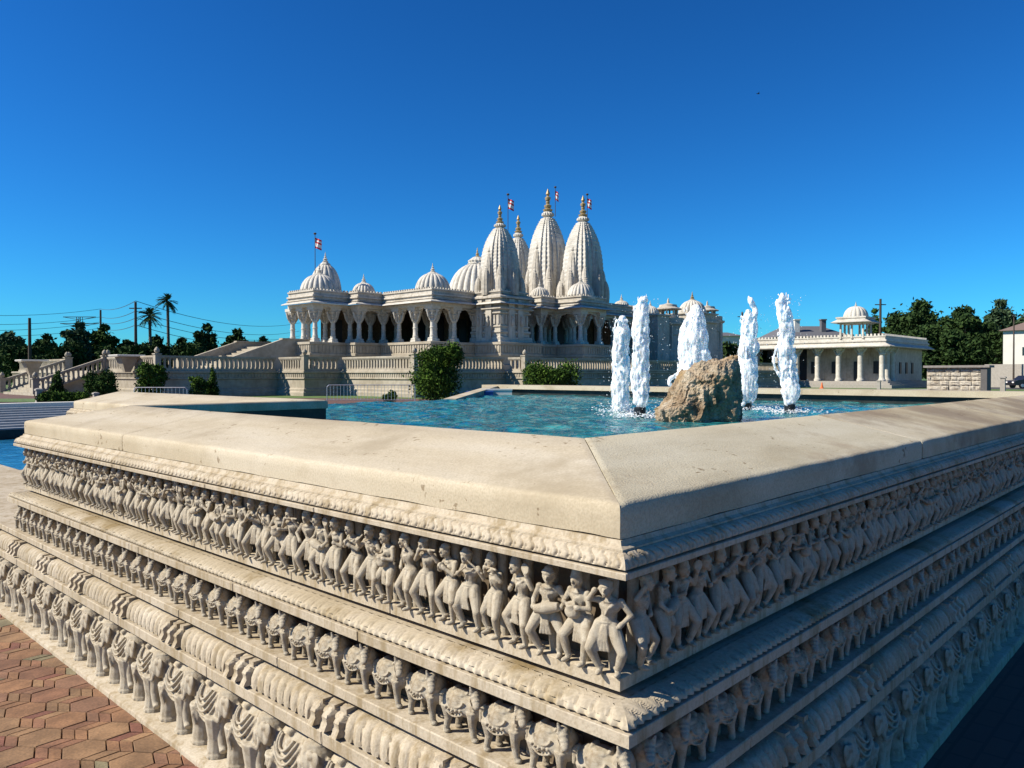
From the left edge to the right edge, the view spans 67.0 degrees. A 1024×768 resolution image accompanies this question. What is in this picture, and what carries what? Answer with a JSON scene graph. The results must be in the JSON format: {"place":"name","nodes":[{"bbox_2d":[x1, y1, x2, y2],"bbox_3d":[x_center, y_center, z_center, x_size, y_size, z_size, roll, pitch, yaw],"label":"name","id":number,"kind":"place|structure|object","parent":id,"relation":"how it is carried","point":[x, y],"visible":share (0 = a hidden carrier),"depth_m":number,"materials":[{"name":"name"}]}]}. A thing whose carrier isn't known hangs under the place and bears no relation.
{"place":"outdoors","nodes":[
{"label":"outdoors","id":0,"kind":"place"},
{"bbox_2d":[0,377,926,398],"bbox_3d":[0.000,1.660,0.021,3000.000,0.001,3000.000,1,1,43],"label":"ground","id":1,"kind":"structure","parent":0,"point":[284,396],"depth_m":57.08,"materials":[{"name":"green plant"}]},
{"bbox_2d":[0,329,25,384],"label":"tree","id":2,"kind":"object","parent":1,"relation":"on","point":[6,336],"visible":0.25,"depth_m":119.02,"materials":[{"name":"green plant"}]},
{"bbox_2d":[0,341,45,385],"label":"tree","id":3,"kind":"object","parent":1,"relation":"on","point":[10,354],"visible":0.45,"depth_m":107.80,"materials":[{"name":"green plant"}]},
{"bbox_2d":[28,318,31,359],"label":"utility pole","id":4,"kind":"object","parent":1,"relation":"on","point":[29,342],"visible":0.65,"depth_m":104.76,"materials":[{"name":"brown wood"}]},
{"bbox_2d":[32,333,57,358],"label":"tree","id":5,"kind":"object","parent":1,"relation":"on","point":[44,344],"visible":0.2,"depth_m":134.05,"materials":[{"name":"green plant"}]},
{"bbox_2d":[42,338,89,370],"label":"bush","id":6,"kind":"object","parent":1,"relation":"on","point":[76,350],"visible":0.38,"depth_m":111.10,"materials":[{"name":"green plant"}]},
{"bbox_2d":[59,320,95,370],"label":"tree","id":7,"kind":"object","parent":1,"relation":"on","point":[80,333],"visible":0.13,"depth_m":117.40,"materials":[{"name":"green plant"}]},
{"bbox_2d":[60,317,98,329],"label":"power pylon","id":8,"kind":"object","parent":1,"relation":"on","point":[78,320],"visible":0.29,"depth_m":259.65,"materials":[{"name":"metal"}]},
{"bbox_2d":[90,323,119,370],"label":"tree","id":9,"kind":"object","parent":1,"relation":"on","point":[100,335],"visible":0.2,"depth_m":121.31,"materials":[{"name":"green plant"}]},
{"bbox_2d":[94,343,128,369],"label":"tree","id":10,"kind":"object","parent":1,"relation":"on","point":[107,347],"visible":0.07,"depth_m":109.45,"materials":[{"name":"green plant"}]},
{"bbox_2d":[116,339,133,349],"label":"tree","id":11,"kind":"object","parent":1,"relation":"on","point":[126,342],"visible":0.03,"depth_m":127.53,"materials":[{"name":"green plant"}]},
{"bbox_2d":[129,302,141,344],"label":"utility pole","id":12,"kind":"object","parent":1,"relation":"on","point":[135,308],"visible":0.62,"depth_m":111.74,"materials":[{"name":"brown wood"}]},
{"bbox_2d":[0,311,297,334],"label":"power cable","id":13,"kind":"object","parent":12,"relation":"attached to","point":[143,313],"visible":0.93,"depth_m":135.65,"materials":[{"name":"metal"}]},
{"bbox_2d":[0,318,297,339],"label":"power cable","id":14,"kind":"object","parent":12,"relation":"attached to","point":[123,322],"visible":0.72,"depth_m":129.94,"materials":[{"name":"metal"}]},
{"bbox_2d":[121,341,172,367],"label":"bush","id":15,"kind":"object","parent":1,"relation":"on","point":[142,349],"visible":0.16,"depth_m":107.47,"materials":[{"name":"green plant"}]},
{"bbox_2d":[137,306,161,344],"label":"palm tree","id":16,"kind":"object","parent":1,"relation":"on","point":[149,312],"visible":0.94,"depth_m":117.73,"materials":[{"name":"green plant"}]},
{"bbox_2d":[144,334,172,360],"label":"tree","id":17,"kind":"object","parent":1,"relation":"on","point":[157,340],"visible":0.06,"depth_m":119.79,"materials":[{"name":"green plant"}]},
{"bbox_2d":[155,293,177,349],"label":"palm tree","id":18,"kind":"object","parent":1,"relation":"on","point":[167,304],"visible":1,"depth_m":121.70,"materials":[{"name":"green plant"}]},
{"bbox_2d":[170,337,186,352],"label":"tree","id":19,"kind":"object","parent":1,"relation":"on","point":[181,340],"visible":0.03,"depth_m":129.58,"materials":[{"name":"green plant"}]},
{"bbox_2d":[171,340,201,367],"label":"bush","id":20,"kind":"object","parent":1,"relation":"on","point":[190,349],"visible":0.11,"depth_m":110.30,"materials":[{"name":"green plant"}]},
{"bbox_2d":[193,323,218,352],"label":"tree","id":21,"kind":"object","parent":1,"relation":"on","point":[206,340],"visible":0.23,"depth_m":121.00,"materials":[{"name":"green plant"}]},
{"bbox_2d":[220,328,247,346],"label":"tree","id":22,"kind":"object","parent":1,"relation":"on","point":[236,335],"visible":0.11,"depth_m":127.21,"materials":[{"name":"green plant"}]},
{"bbox_2d":[254,335,270,342],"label":"tree","id":23,"kind":"object","parent":1,"relation":"on","point":[262,339],"visible":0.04,"depth_m":139.65,"materials":[{"name":"green plant"}]},
{"bbox_2d":[11,370,795,397],"bbox_3d":[-7.335,-0.403,87.274,49.720,1.951,72.920,1,1,43],"label":"terrace podium","id":24,"kind":"object","parent":1,"relation":"on","point":[263,383],"visible":0.38,"depth_m":59.01,"materials":[{"name":"stone"}]},
{"bbox_2d":[18,352,72,370],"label":"stone balustrade","id":25,"kind":"object","parent":24,"relation":"on","point":[50,361],"visible":0.35,"depth_m":69.33,"materials":[{"name":"stone"}]},
{"bbox_2d":[105,350,152,370],"bbox_3d":[-28.445,-1.823,57.493,9.250,1.659,0.500,1,1,43],"label":"stone balustrade","id":26,"kind":"object","parent":24,"relation":"on","point":[112,363],"visible":0.54,"depth_m":59.04,"materials":[{"name":"stone"}]},
{"bbox_2d":[108,354,145,371],"bbox_3d":[-27.891,-1.487,55.986,1.800,1.250,1.980,1,1,43],"label":"lotus spout","id":27,"kind":"object","parent":26,"relation":"attached to","point":[126,363],"visible":0.96,"depth_m":55.64,"materials":[{"name":"stone"}]},
{"bbox_2d":[152,347,275,370],"bbox_3d":[-21.826,-1.821,57.342,0.500,1.659,9.350,1,1,43],"label":"stone balustrade","id":28,"kind":"object","parent":24,"relation":"on","point":[157,356],"visible":0.97,"depth_m":57.01,"materials":[{"name":"stone"}]},
{"bbox_2d":[279,357,300,370],"bbox_3d":[-17.033,-1.552,59.667,3.200,1.058,0.340,1,1,43],"label":"stone balustrade","id":29,"kind":"object","parent":24,"relation":"on","point":[289,364],"visible":1,"depth_m":59.63,"materials":[{"name":"stone"}]},
{"bbox_2d":[300,349,339,370],"bbox_3d":[-14.707,-1.847,59.363,0.500,1.659,3.250,1,1,43],"label":"stone balustrade","id":30,"kind":"object","parent":24,"relation":"on","point":[305,359],"visible":1,"depth_m":59.03,"materials":[{"name":"stone"}]},
{"bbox_2d":[342,356,409,370],"bbox_3d":[-10.147,-1.527,57.720,8.300,1.058,0.340,1,1,43],"label":"stone balustrade","id":31,"kind":"object","parent":24,"relation":"on","point":[361,363],"visible":0.99,"depth_m":57.59,"materials":[{"name":"stone"}]},
{"bbox_2d":[176,186,724,370],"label":"hindu temple","id":32,"kind":"structure","parent":24,"relation":"on","point":[506,295],"depth_m":71.87,"materials":[{"name":"stone"}]},
{"bbox_2d":[335,320,341,342],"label":"doorway","id":33,"kind":"structure","parent":32,"relation":"in","point":[338,325],"depth_m":74.41,"materials":[{"name":"black"}]},
{"bbox_2d":[418,318,425,340],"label":"doorway","id":34,"kind":"structure","parent":32,"relation":"in","point":[421,326],"depth_m":77.50,"materials":[{"name":"black"}]},
{"bbox_2d":[437,317,443,340],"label":"doorway","id":35,"kind":"structure","parent":32,"relation":"in","point":[440,325],"depth_m":75.52,"materials":[{"name":"black"}]},
{"bbox_2d":[458,319,465,341],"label":"doorway","id":36,"kind":"structure","parent":32,"relation":"in","point":[461,322],"depth_m":76.15,"materials":[{"name":"black"}]},
{"bbox_2d":[469,320,471,341],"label":"doorway","id":37,"kind":"structure","parent":32,"relation":"in","point":[470,323],"depth_m":76.94,"materials":[{"name":"black"}]},
{"bbox_2d":[536,323,538,340],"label":"doorway","id":38,"kind":"structure","parent":32,"relation":"in","point":[537,327],"depth_m":82.18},
{"bbox_2d":[557,323,564,344],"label":"doorway","id":39,"kind":"structure","parent":32,"relation":"in","point":[560,331],"depth_m":84.97,"materials":[{"name":"black"}]},
{"bbox_2d":[594,326,602,342],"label":"doorway","id":40,"kind":"structure","parent":32,"relation":"in","point":[595,331],"depth_m":89.73,"materials":[{"name":"black"}]},
{"bbox_2d":[409,347,504,370],"bbox_3d":[-3.874,-1.828,57.890,0.500,1.659,9.350,1,1,43],"label":"stone balustrade","id":41,"kind":"object","parent":24,"relation":"on","point":[489,363],"visible":0.57,"depth_m":59.11,"materials":[{"name":"stone"}]},
{"bbox_2d":[508,357,520,370],"bbox_3d":[0.284,-1.566,60.745,1.350,1.058,0.340,1,1,43],"label":"stone balustrade","id":42,"kind":"object","parent":24,"relation":"on","point":[511,359],"visible":0.99,"depth_m":60.70,"materials":[{"name":"stone"}]},
{"bbox_2d":[520,349,797,371],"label":"stone balustrade","id":43,"kind":"object","parent":24,"relation":"on","point":[604,364],"visible":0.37,"depth_m":67.01,"materials":[{"name":"stone"}]},
{"bbox_2d":[723,341,750,358],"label":"bush","id":44,"kind":"object","parent":1,"relation":"on","point":[729,348],"visible":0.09,"depth_m":98.48,"materials":[{"name":"green plant"}]},
{"bbox_2d":[760,351,772,362],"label":"bush","id":45,"kind":"object","parent":1,"relation":"on","point":[763,356],"visible":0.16,"depth_m":103.73,"materials":[{"name":"green plant"}]},
{"bbox_2d":[754,304,934,388],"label":"colonnade hall","id":46,"kind":"structure","parent":1,"relation":"on","point":[869,360],"depth_m":94.48,"materials":[{"name":"stone"}]},
{"bbox_2d":[811,362,814,373],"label":"window","id":47,"kind":"structure","parent":46,"relation":"in","point":[812,363],"depth_m":98.79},
{"bbox_2d":[832,362,835,373],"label":"window","id":48,"kind":"structure","parent":46,"relation":"in","point":[833,363],"depth_m":96.94,"materials":[{"name":"black glass"}]},
{"bbox_2d":[854,361,857,380],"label":"door","id":49,"kind":"structure","parent":46,"relation":"in","point":[855,362],"depth_m":95.14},
{"bbox_2d":[873,361,878,373],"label":"window","id":50,"kind":"structure","parent":46,"relation":"in","point":[875,363],"depth_m":93.50,"materials":[{"name":"black glass"}]},
{"bbox_2d":[899,362,901,373],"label":"window","id":51,"kind":"structure","parent":46,"relation":"in","point":[900,363],"depth_m":95.47,"materials":[{"name":"black glass"}]},
{"bbox_2d":[905,362,907,373],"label":"window","id":52,"kind":"structure","parent":46,"relation":"in","point":[906,364],"depth_m":97.19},
{"bbox_2d":[911,363,913,373],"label":"window","id":53,"kind":"structure","parent":46,"relation":"in","point":[912,364],"depth_m":98.98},
{"bbox_2d":[864,308,882,335],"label":"tree","id":54,"kind":"object","parent":1,"relation":"on","point":[875,327],"visible":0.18,"depth_m":149.41,"materials":[{"name":"green plant"}]},
{"bbox_2d":[875,299,885,335],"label":"utility pole","id":55,"kind":"object","parent":1,"relation":"on","point":[880,304],"visible":0.57,"depth_m":124.72,"materials":[{"name":"brown wood"}]},
{"bbox_2d":[882,324,894,333],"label":"tree","id":56,"kind":"object","parent":1,"relation":"on","point":[884,328],"visible":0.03,"depth_m":135.17,"materials":[{"name":"green plant"}]},
{"bbox_2d":[883,297,942,359],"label":"tree","id":57,"kind":"object","parent":1,"relation":"on","point":[920,319],"visible":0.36,"depth_m":116.35,"materials":[{"name":"green plant"}]},
{"bbox_2d":[922,304,1002,378],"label":"tree","id":58,"kind":"object","parent":1,"relation":"on","point":[958,342],"visible":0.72,"depth_m":108.96,"materials":[{"name":"green plant"}]},
{"bbox_2d":[967,320,1002,364],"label":"tree","id":59,"kind":"object","parent":1,"relation":"on","point":[995,346],"visible":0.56,"depth_m":106.87,"materials":[{"name":"green plant"}]},
{"bbox_2d":[980,298,1018,337],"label":"tree","id":60,"kind":"object","parent":1,"relation":"on","point":[1000,315],"visible":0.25,"depth_m":163.22,"materials":[{"name":"green plant"}]},
{"bbox_2d":[985,364,1023,387],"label":"boundary wall","id":61,"kind":"structure","parent":1,"relation":"on","point":[1000,370],"depth_m":93.94,"materials":[{"name":"paint"}]},
{"bbox_2d":[1010,309,1023,325],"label":"tree","id":62,"kind":"object","parent":1,"relation":"on","point":[1019,321],"visible":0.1,"depth_m":160.18,"materials":[{"name":"green plant"}]},
{"bbox_2d":[0,393,1023,767],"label":"plaza","id":63,"kind":"structure","parent":0,"point":[988,731],"depth_m":3.56,"materials":[{"name":"brick"}]},
{"bbox_2d":[0,399,34,401],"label":"lawn","id":64,"kind":"structure","parent":63,"relation":"on","point":[16,400],"depth_m":46.41,"materials":[{"name":"green plant"}]},
{"bbox_2d":[15,359,48,387],"bbox_3d":[-38.499,-0.522,61.998,1.800,2.843,1.980,1,1,43],"label":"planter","id":65,"kind":"object","parent":63,"relation":"on","point":[31,367],"visible":0.79,"depth_m":61.75,"materials":[{"name":"stone"}]},
{"bbox_2d":[0,401,73,439],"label":"cascade weir","id":66,"kind":"object","parent":63,"relation":"on","point":[14,417],"visible":0.2,"depth_m":15.65,"materials":[{"name":"grey stone"}]},
{"bbox_2d":[34,388,42,401],"bbox_3d":[-22.052,0.686,36.012,0.340,0.998,0.340,1,1,43],"label":"bollard","id":67,"kind":"object","parent":63,"relation":"on","point":[38,390],"visible":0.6,"depth_m":35.91,"materials":[{"name":"concrete"}]},
{"bbox_2d":[34,390,60,401],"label":"clipped hedge","id":68,"kind":"object","parent":63,"relation":"on","point":[46,396],"visible":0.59,"depth_m":35.80,"materials":[{"name":"green plant"}]},
{"bbox_2d":[3,371,100,395],"bbox_3d":[-36.660,-0.122,61.736,8.200,1.890,4.890,1,1,43],"label":"stone stair","id":69,"kind":"object","parent":63,"relation":"on","point":[77,385],"visible":0.35,"depth_m":59.81,"materials":[{"name":"stone"}]},
{"bbox_2d":[0,352,70,391],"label":"stone balustrade","id":70,"kind":"object","parent":69,"relation":"on","point":[66,361],"visible":0.83,"depth_m":64.16,"materials":[{"name":"stone"}]},
{"bbox_2d":[30,350,105,393],"bbox_3d":[-33.486,-0.963,58.677,0.500,3.409,5.300,1,1,43],"label":"stone balustrade","id":71,"kind":"object","parent":69,"relation":"on","point":[35,381],"visible":0.81,"depth_m":58.63,"materials":[{"name":"stone"}]},
{"bbox_2d":[48,369,67,392],"bbox_3d":[-25.812,0.200,43.950,1.300,2.056,1.279,1,1,43],"label":"shrub","id":72,"kind":"object","parent":63,"relation":"on","point":[57,381],"visible":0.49,"depth_m":43.79,"materials":[{"name":"green plant"}]},
{"bbox_2d":[49,390,90,401],"bbox_3d":[-21.785,0.758,38.023,2.279,0.989,0.980,0,1,1],"label":"clipped hedge","id":73,"kind":"object","parent":63,"relation":"on","point":[67,396],"visible":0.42,"depth_m":37.82,"materials":[{"name":"green plant"}]},
{"bbox_2d":[4,648,154,767],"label":"paving bed","id":74,"kind":"object","parent":63,"relation":"on","point":[62,732],"depth_m":3.48,"materials":[{"name":"brown sand"}]},
{"bbox_2d":[0,614,197,767],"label":"clay pavers","id":75,"kind":"object","parent":74,"relation":"on","point":[20,674],"visible":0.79,"depth_m":3.55,"materials":[{"name":"brick"}]},
{"bbox_2d":[81,367,120,396],"bbox_3d":[-23.359,0.197,43.931,2.031,2.365,1.951,0,1,-28],"label":"shrub","id":76,"kind":"object","parent":63,"relation":"on","point":[102,383],"visible":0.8,"depth_m":43.58,"materials":[{"name":"green plant"}]},
{"bbox_2d":[131,358,169,392],"bbox_3d":[-21.568,-0.125,45.961,2.065,2.823,2.198,0,1,9],"label":"shrub","id":77,"kind":"object","parent":63,"relation":"on","point":[152,375],"visible":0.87,"depth_m":45.56,"materials":[{"name":"green plant"}]},
{"bbox_2d":[134,387,187,393],"bbox_3d":[-18.189,0.617,40.011,2.786,0.913,0.600,0,1,0],"label":"metal barrier","id":78,"kind":"object","parent":63,"relation":"on","point":[160,388],"visible":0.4,"depth_m":39.98,"materials":[{"name":"metal"}]},
{"bbox_2d":[187,375,209,394],"bbox_3d":[-19.078,0.281,47.008,1.291,1.667,1.284,1,1,43],"label":"shrub","id":79,"kind":"object","parent":63,"relation":"on","point":[198,386],"visible":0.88,"depth_m":46.87,"materials":[{"name":"green plant"}]},
{"bbox_2d":[205,365,220,395],"bbox_3d":[-18.667,-0.008,48.015,1.167,2.343,1.098,1,1,43],"label":"shrub","id":80,"kind":"object","parent":63,"relation":"on","point":[213,389],"visible":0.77,"depth_m":47.85,"materials":[{"name":"green plant"}]},
{"bbox_2d":[327,385,414,403],"bbox_3d":[-7.479,0.546,41.011,4.712,1.028,0.600,0,1,0],"label":"metal barrier","id":81,"kind":"object","parent":63,"relation":"on","point":[367,392],"visible":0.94,"depth_m":41.00,"materials":[{"name":"metal"}]},
{"bbox_2d":[382,389,397,401],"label":"shrub","id":82,"kind":"object","parent":63,"relation":"on","point":[388,396],"visible":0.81,"depth_m":42.90,"materials":[{"name":"green plant"}]},
{"bbox_2d":[402,340,465,400],"bbox_3d":[-4.331,-0.524,43.976,3.365,4.248,3.700,0,1,-26],"label":"shrub","id":83,"kind":"object","parent":63,"relation":"on","point":[437,375],"visible":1,"depth_m":43.37,"materials":[{"name":"green plant"}]},
{"bbox_2d":[0,384,1023,767],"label":"fountain basin","id":84,"kind":"object","parent":63,"relation":"on","point":[302,582],"visible":1,"depth_m":2.83,"materials":[{"name":"beige stone"}]},
{"bbox_2d":[0,439,28,469],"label":"pool water","id":85,"kind":"structure","parent":84,"relation":"in","point":[11,456],"depth_m":11.10,"materials":[{"name":"blue liquid"}]},
{"bbox_2d":[326,394,935,438],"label":"pool water","id":86,"kind":"structure","parent":84,"relation":"in","point":[562,415],"depth_m":7.67,"materials":[{"name":"blue liquid"}]},
{"bbox_2d":[466,391,493,395],"bbox_3d":[-0.588,0.189,14.204,0.500,0.115,0.220,0,1,0],"label":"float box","id":87,"kind":"object","parent":86,"relation":"on","point":[488,393],"visible":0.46,"depth_m":14.10,"materials":[{"name":"blue plastic"}]},
{"bbox_2d":[481,389,512,394],"bbox_3d":[-0.279,0.167,14.403,0.580,0.155,0.220,0,1,0],"label":"float box","id":88,"kind":"object","parent":86,"relation":"on","point":[502,392],"visible":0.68,"depth_m":14.30,"materials":[{"name":"white plastic"}]},
{"bbox_2d":[587,315,656,413],"bbox_3d":[1.202,-0.166,8.249,0.755,1.125,0.822,0,1,-17],"label":"water jet","id":89,"kind":"object","parent":86,"relation":"on","point":[621,377],"visible":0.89,"depth_m":8.14},
{"bbox_2d":[594,294,666,418],"bbox_3d":[1.179,-0.188,7.240,0.727,1.290,0.796,0,1,-28],"label":"water jet","id":90,"kind":"object","parent":86,"relation":"on","point":[639,333],"visible":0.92,"depth_m":7.14,"materials":[{"name":"white liquid"}]},
{"bbox_2d":[655,304,729,406],"bbox_3d":[2.200,-0.168,9.222,0.968,1.564,1.010,1,1,43],"label":"water jet","id":91,"kind":"object","parent":86,"relation":"on","point":[694,342],"visible":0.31,"depth_m":9.10},
{"bbox_2d":[654,355,742,422],"bbox_3d":[1.606,0.108,6.609,0.752,0.712,0.627,0,1,2],"label":"pool rock","id":92,"kind":"object","parent":86,"relation":"in","point":[703,391],"visible":0.72,"depth_m":6.36,"materials":[{"name":"beige stone"}]},
{"bbox_2d":[730,296,783,409],"bbox_3d":[2.686,-0.277,8.659,0.841,1.431,0.862,1,1,43],"label":"water jet","id":93,"kind":"object","parent":86,"relation":"on","point":[749,326],"visible":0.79,"depth_m":8.62,"materials":[{"name":"white liquid"}]},
{"bbox_2d":[757,292,832,414],"bbox_3d":[2.847,-0.241,7.880,0.840,1.379,0.781,0,1,-18],"label":"water jet","id":94,"kind":"object","parent":86,"relation":"on","point":[784,373],"visible":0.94,"depth_m":7.85,"materials":[{"name":"white liquid"}]},
{"bbox_2d":[521,358,583,385],"bbox_3d":[2.344,-0.137,46.048,3.308,2.831,3.466,1,1,43],"label":"shrub","id":95,"kind":"object","parent":63,"relation":"on","point":[542,375],"visible":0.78,"depth_m":45.49,"materials":[{"name":"green plant"}]},
{"bbox_2d":[0,0,1023,347],"label":"sky","id":96,"kind":"structure","parent":0,"point":[195,152],"materials":[{"name":"blue"}]},
{"bbox_2d":[723,332,740,344],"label":"house","id":97,"kind":"structure","parent":0,"point":[733,338],"depth_m":139.91,"materials":[{"name":"grey"}]},
{"bbox_2d":[759,319,846,338],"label":"house","id":98,"kind":"structure","parent":0,"point":[812,331],"depth_m":152.67,"materials":[{"name":"grey"}]},
{"bbox_2d":[889,389,1023,390],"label":"lawn","id":99,"kind":"structure","parent":0,"point":[991,389],"depth_m":80.48,"materials":[{"name":"green plant"}]},
{"bbox_2d":[876,380,881,388],"bbox_3d":[28.486,0.283,60.009,0.340,1.184,0.340,1,1,43],"label":"bollard","id":100,"kind":"object","parent":99,"relation":"on","point":[878,384],"visible":0.6,"depth_m":59.92,"materials":[{"name":"stone"}]},
{"bbox_2d":[923,365,993,390],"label":"stone block wall","id":101,"kind":"structure","parent":99,"relation":"on","point":[962,377],"depth_m":40.84,"materials":[{"name":"stone"}]},
{"bbox_2d":[999,376,1006,390],"bbox_3d":[26.678,0.337,42.008,0.340,1.541,0.340,1,1,43],"label":"bollard","id":102,"kind":"object","parent":99,"relation":"on","point":[1002,383],"visible":0.6,"depth_m":41.92,"materials":[{"name":"stone"}]},
{"bbox_2d":[913,387,1023,389],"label":"road","id":103,"kind":"structure","parent":0,"point":[991,388],"depth_m":86.47,"materials":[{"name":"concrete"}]},
{"bbox_2d":[1012,315,1015,379],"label":"street lamp","id":104,"kind":"object","parent":103,"relation":"on","point":[1013,376],"visible":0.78,"depth_m":91.90,"materials":[{"name":"black metal"}]},
{"bbox_2d":[1006,375,1023,388],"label":"parked car","id":105,"kind":"object","parent":103,"relation":"on","point":[1017,380],"visible":0.98,"depth_m":85.62,"materials":[{"name":"black paint"}]},
{"bbox_2d":[999,323,1023,363],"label":"house","id":106,"kind":"structure","parent":0,"point":[1008,345],"depth_m":103.00,"materials":[{"name":"white paint"}]},
{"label":"utility pole","id":107,"kind":"object","parent":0,"visible":0},
{"bbox_2d":[25,325,217,343],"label":"power cable","id":108,"kind":"object","parent":107,"relation":"hanging from","point":[129,327],"visible":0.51,"depth_m":123.80,"materials":[{"name":"metal"}]},
{"bbox_2d":[0,301,297,325],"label":"power cable","id":109,"kind":"object","parent":107,"relation":"hanging from","point":[124,306],"visible":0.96,"depth_m":133.16,"materials":[{"name":"metal"}]}
]}

